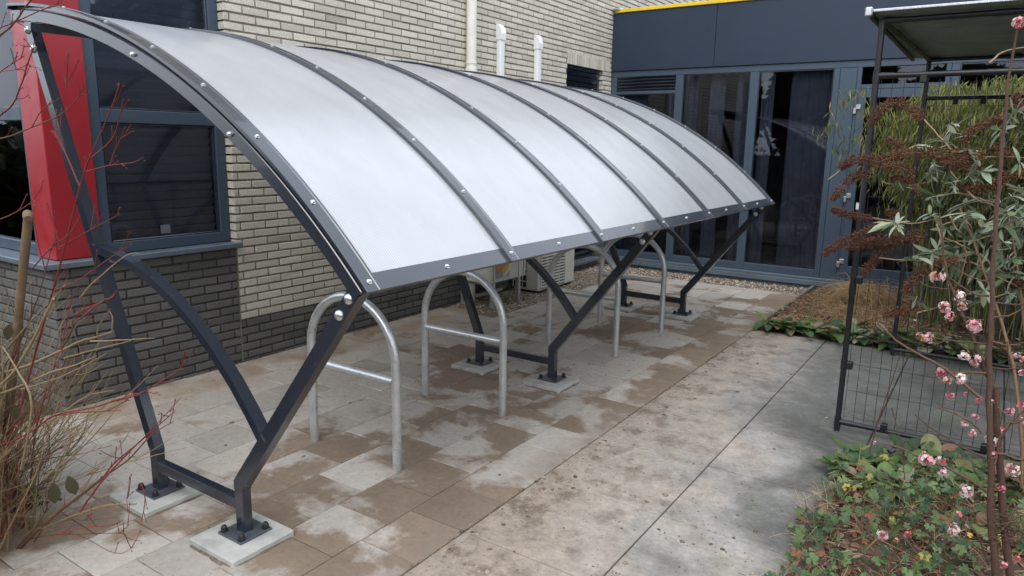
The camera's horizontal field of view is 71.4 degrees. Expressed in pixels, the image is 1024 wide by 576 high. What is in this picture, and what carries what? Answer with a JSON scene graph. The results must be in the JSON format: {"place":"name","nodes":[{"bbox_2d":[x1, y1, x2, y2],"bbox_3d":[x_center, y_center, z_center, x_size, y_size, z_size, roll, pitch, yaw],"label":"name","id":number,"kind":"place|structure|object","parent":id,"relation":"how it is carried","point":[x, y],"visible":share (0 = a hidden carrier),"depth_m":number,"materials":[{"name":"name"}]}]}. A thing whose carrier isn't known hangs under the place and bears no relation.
{"place":"outdoors","nodes":[
{"label":"outdoors","id":0,"kind":"place"},
{"bbox_2d":[0,389,52,424],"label":"ground","id":1,"kind":"structure","parent":0,"point":[36,407],"depth_m":4.64,"materials":[{"name":"soil"}]},
{"bbox_2d":[756,286,813,329],"bbox_3d":[3.035,0.205,7.835,0.032,0.106,2.460,9,14,33],"label":"edging board","id":2,"kind":"object","parent":1,"relation":"on","point":[805,292],"visible":0.42,"depth_m":7.80,"materials":[{"name":"grey concrete"}]},
{"bbox_2d":[6,480,50,513],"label":"bed soil","id":3,"kind":"structure","parent":0,"point":[15,493],"depth_m":3.35,"materials":[{"name":"brown soil"}]},
{"bbox_2d":[2,210,33,494],"bbox_3d":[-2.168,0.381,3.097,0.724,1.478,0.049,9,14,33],"label":"wooden stake","id":4,"kind":"object","parent":3,"relation":"in","point":[27,226],"visible":0.69,"depth_m":2.92,"materials":[{"name":"brown wood"}]},
{"bbox_2d":[10,480,45,512],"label":"leaf litter","id":5,"kind":"object","parent":3,"relation":"on","point":[42,488],"visible":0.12,"depth_m":3.43,"materials":[{"name":"brown plant"}]},
{"bbox_2d":[0,0,195,553],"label":"dogwood shrub","id":6,"kind":"object","parent":3,"relation":"on","point":[8,477],"visible":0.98,"depth_m":2.85,"materials":[{"name":"red plant"}]},
{"bbox_2d":[0,0,708,412],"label":"brick building","id":7,"kind":"structure","parent":0,"point":[220,240],"depth_m":5.08,"materials":[{"name":"beige brick"}]},
{"bbox_2d":[0,0,37,254],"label":"window frame","id":8,"kind":"structure","parent":7,"relation":"in","point":[14,175],"depth_m":4.61,"materials":[{"name":"blue paint"}]},
{"bbox_2d":[78,0,230,251],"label":"window frame","id":9,"kind":"structure","parent":7,"relation":"in","point":[97,114],"depth_m":4.83,"materials":[{"name":"blue paint"}]},
{"bbox_2d":[465,0,476,302],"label":"downpipe","id":10,"kind":"object","parent":7,"relation":"attached to","point":[471,34],"visible":0.36,"depth_m":7.21,"materials":[{"name":"beige plastic"}]},
{"bbox_2d":[496,24,505,75],"bbox_3d":[-0.134,-1.775,7.890,0.072,2.180,0.092,9,14,33],"label":"pipe cover","id":11,"kind":"object","parent":7,"relation":"attached to","point":[500,36],"visible":0.34,"depth_m":7.71,"materials":[{"name":"white plastic"}]},
{"bbox_2d":[534,34,542,82],"bbox_3d":[0.292,-1.887,8.509,0.072,2.170,0.092,9,14,33],"label":"pipe cover","id":12,"kind":"object","parent":7,"relation":"attached to","point":[538,44],"visible":0.34,"depth_m":8.32,"materials":[{"name":"white plastic"}]},
{"bbox_2d":[567,65,599,259],"bbox_3d":[0.892,-1.645,9.660,0.045,2.585,0.970,9,14,33],"label":"window frame","id":13,"kind":"structure","parent":7,"relation":"in","point":[568,66],"depth_m":9.69,"materials":[{"name":"grey metal"}]},
{"bbox_2d":[2,269,750,574],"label":"sand bed","id":14,"kind":"object","parent":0,"point":[488,314],"visible":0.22,"depth_m":7.90,"materials":[{"name":"beige sand"}]},
{"bbox_2d":[307,291,401,471],"bbox_3d":[-0.861,0.501,3.842,0.689,0.980,0.048,9,14,33],"label":"bicycle hoop","id":15,"kind":"object","parent":14,"relation":"on","point":[393,380],"visible":0.82,"depth_m":3.71,"materials":[{"name":"metal"}]},
{"bbox_2d":[421,271,506,416],"bbox_3d":[-0.320,0.353,4.627,0.689,0.980,0.048,9,14,33],"label":"bicycle hoop","id":16,"kind":"object","parent":14,"relation":"on","point":[427,327],"visible":0.83,"depth_m":4.51,"materials":[{"name":"metal"}]},
{"bbox_2d":[461,260,525,308],"bbox_3d":[-0.194,-0.254,7.775,0.456,0.880,0.780,9,14,33],"label":"outdoor unit","id":17,"kind":"object","parent":14,"relation":"on","point":[515,271],"visible":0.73,"depth_m":7.63,"materials":[{"name":"metal"}]},
{"bbox_2d":[546,245,620,357],"bbox_3d":[0.588,0.106,5.943,0.689,0.980,0.048,9,14,33],"label":"bicycle hoop","id":18,"kind":"object","parent":14,"relation":"on","point":[605,255],"visible":0.69,"depth_m":5.82,"materials":[{"name":"metal"}]},
{"bbox_2d":[597,234,666,333],"bbox_3d":[1.125,-0.041,6.723,0.689,0.980,0.048,9,14,33],"label":"bicycle hoop","id":19,"kind":"object","parent":14,"relation":"on","point":[657,248],"visible":0.66,"depth_m":6.59,"materials":[{"name":"metal"}]},
{"bbox_2d":[0,274,797,575],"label":"pavement","id":20,"kind":"structure","parent":0,"point":[457,432],"depth_m":4.13,"materials":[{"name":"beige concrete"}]},
{"bbox_2d":[109,477,203,518],"bbox_3d":[-1.701,1.012,3.428,0.338,0.080,0.345,9,14,33],"label":"concrete footing","id":21,"kind":"object","parent":20,"relation":"on","point":[171,500],"visible":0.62,"depth_m":3.34,"materials":[{"name":"grey concrete"}]},
{"bbox_2d":[189,511,293,567],"bbox_3d":[-1.158,1.094,3.066,0.338,0.080,0.343,9,14,33],"label":"concrete footing","id":22,"kind":"object","parent":20,"relation":"on","point":[213,545],"visible":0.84,"depth_m":2.99,"materials":[{"name":"grey concrete"}]},
{"bbox_2d":[6,2,774,544],"bbox_3d":[-0.024,-0.518,5.164,2.430,2.296,5.300,9,14,33],"label":"bicycle shelter","id":23,"kind":"object","parent":20,"relation":"on","point":[382,174],"visible":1,"depth_m":3.39,"materials":[{"name":"metal"}]},
{"bbox_2d":[451,355,498,374],"bbox_3d":[-0.258,0.618,5.521,0.340,0.080,0.338,9,14,33],"label":"concrete footing","id":24,"kind":"object","parent":20,"relation":"on","point":[461,365],"visible":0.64,"depth_m":5.42,"materials":[{"name":"grey concrete"}]},
{"bbox_2d":[522,371,579,392],"bbox_3d":[0.282,0.700,5.161,0.342,0.080,0.340,9,14,33],"label":"concrete footing","id":25,"kind":"object","parent":20,"relation":"on","point":[568,382],"visible":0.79,"depth_m":5.07,"materials":[{"name":"grey concrete"}]},
{"bbox_2d":[604,302,641,312],"bbox_3d":[1.184,0.225,7.610,0.344,0.080,0.340,9,14,33],"label":"concrete footing","id":26,"kind":"object","parent":20,"relation":"on","point":[633,308],"visible":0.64,"depth_m":7.52,"materials":[{"name":"grey concrete"}]},
{"bbox_2d":[664,310,700,321],"bbox_3d":[1.727,0.306,7.253,0.341,0.080,0.341,9,14,33],"label":"concrete footing","id":27,"kind":"object","parent":20,"relation":"on","point":[692,317],"visible":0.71,"depth_m":7.15,"materials":[{"name":"grey concrete"}]},
{"bbox_2d":[452,264,806,315],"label":"gravel","id":28,"kind":"structure","parent":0,"point":[721,281],"depth_m":9.06,"materials":[{"name":"beige gravel"}]},
{"bbox_2d":[513,249,573,292],"bbox_3d":[0.401,-0.389,8.655,0.385,0.820,0.860,9,14,33],"label":"outdoor unit","id":29,"kind":"object","parent":28,"relation":"on","point":[532,280],"visible":0.29,"depth_m":8.41,"materials":[{"name":"white metal"}]},
{"bbox_2d":[403,330,1023,575],"bbox_3d":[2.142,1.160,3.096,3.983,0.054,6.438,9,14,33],"label":"path","id":30,"kind":"structure","parent":0,"point":[730,414],"depth_m":3.87,"materials":[{"name":"concrete"}]},
{"bbox_2d":[38,298,860,575],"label":"soil crumbs","id":31,"kind":"object","parent":30,"relation":"on","point":[561,498],"visible":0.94,"depth_m":3.55,"materials":[{"name":"soil"}]},
{"bbox_2d":[834,0,1023,461],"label":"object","id":32,"kind":"object","parent":30,"relation":"on","point":[960,31],"visible":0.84,"depth_m":4.18,"materials":[{"name":"black paint"}]},
{"bbox_2d":[604,0,1023,307],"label":"glazed building","id":33,"kind":"structure","parent":0,"point":[751,88],"depth_m":9.09,"materials":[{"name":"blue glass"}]},
{"bbox_2d":[605,53,1023,298],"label":"window frame","id":34,"kind":"structure","parent":33,"relation":"in","point":[755,71],"depth_m":9.02,"materials":[{"name":"blue paint"}]},
{"bbox_2d":[836,87,941,286],"bbox_3d":[4.352,-1.131,8.280,0.900,2.295,0.110,9,14,33],"label":"door","id":35,"kind":"structure","parent":33,"relation":"in","point":[850,196],"depth_m":8.41,"materials":[{"name":"blue paint"}]},
{"bbox_2d":[809,273,920,310],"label":"dried grass","id":36,"kind":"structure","parent":0,"point":[864,294],"depth_m":7.64,"materials":[{"name":"brown plant"}]},
{"bbox_2d":[759,287,1023,367],"bbox_3d":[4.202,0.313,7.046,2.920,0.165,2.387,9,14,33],"label":"straw litter","id":37,"kind":"object","parent":0,"point":[860,313],"visible":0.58,"depth_m":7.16,"materials":[{"name":"brown plant"}]},
{"bbox_2d":[753,311,1023,366],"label":"broad leaf plants","id":38,"kind":"object","parent":37,"relation":"on","point":[832,331],"visible":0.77,"depth_m":6.32,"materials":[{"name":"green plant"}]},
{"bbox_2d":[812,74,1023,346],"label":"bamboo bush","id":39,"kind":"object","parent":37,"relation":"on","point":[904,128],"visible":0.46,"depth_m":6.53,"materials":[{"name":"green plant"}]},
{"bbox_2d":[813,473,1023,575],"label":"front bed soil","id":40,"kind":"structure","parent":0,"point":[1018,568],"depth_m":3.01,"materials":[{"name":"brown soil"}]},
{"bbox_2d":[739,441,1023,575],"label":"ground cover","id":41,"kind":"object","parent":40,"relation":"on","point":[812,555],"visible":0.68,"depth_m":3.10,"materials":[{"name":"green plant"}]},
{"bbox_2d":[816,433,1023,554],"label":"broad leaf plants","id":42,"kind":"object","parent":40,"relation":"on","point":[932,441],"visible":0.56,"depth_m":3.65,"materials":[{"name":"green plant"}]},
{"bbox_2d":[820,47,1023,495],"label":"butterfly bush","id":43,"kind":"object","parent":40,"relation":"on","point":[964,163],"visible":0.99,"depth_m":3.41,"materials":[{"name":"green plant"}]},
{"bbox_2d":[869,16,1023,575],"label":"flowering shrub","id":44,"kind":"object","parent":40,"relation":"on","point":[995,428],"visible":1,"depth_m":2.51,"materials":[{"name":"pink plant"}]}
]}

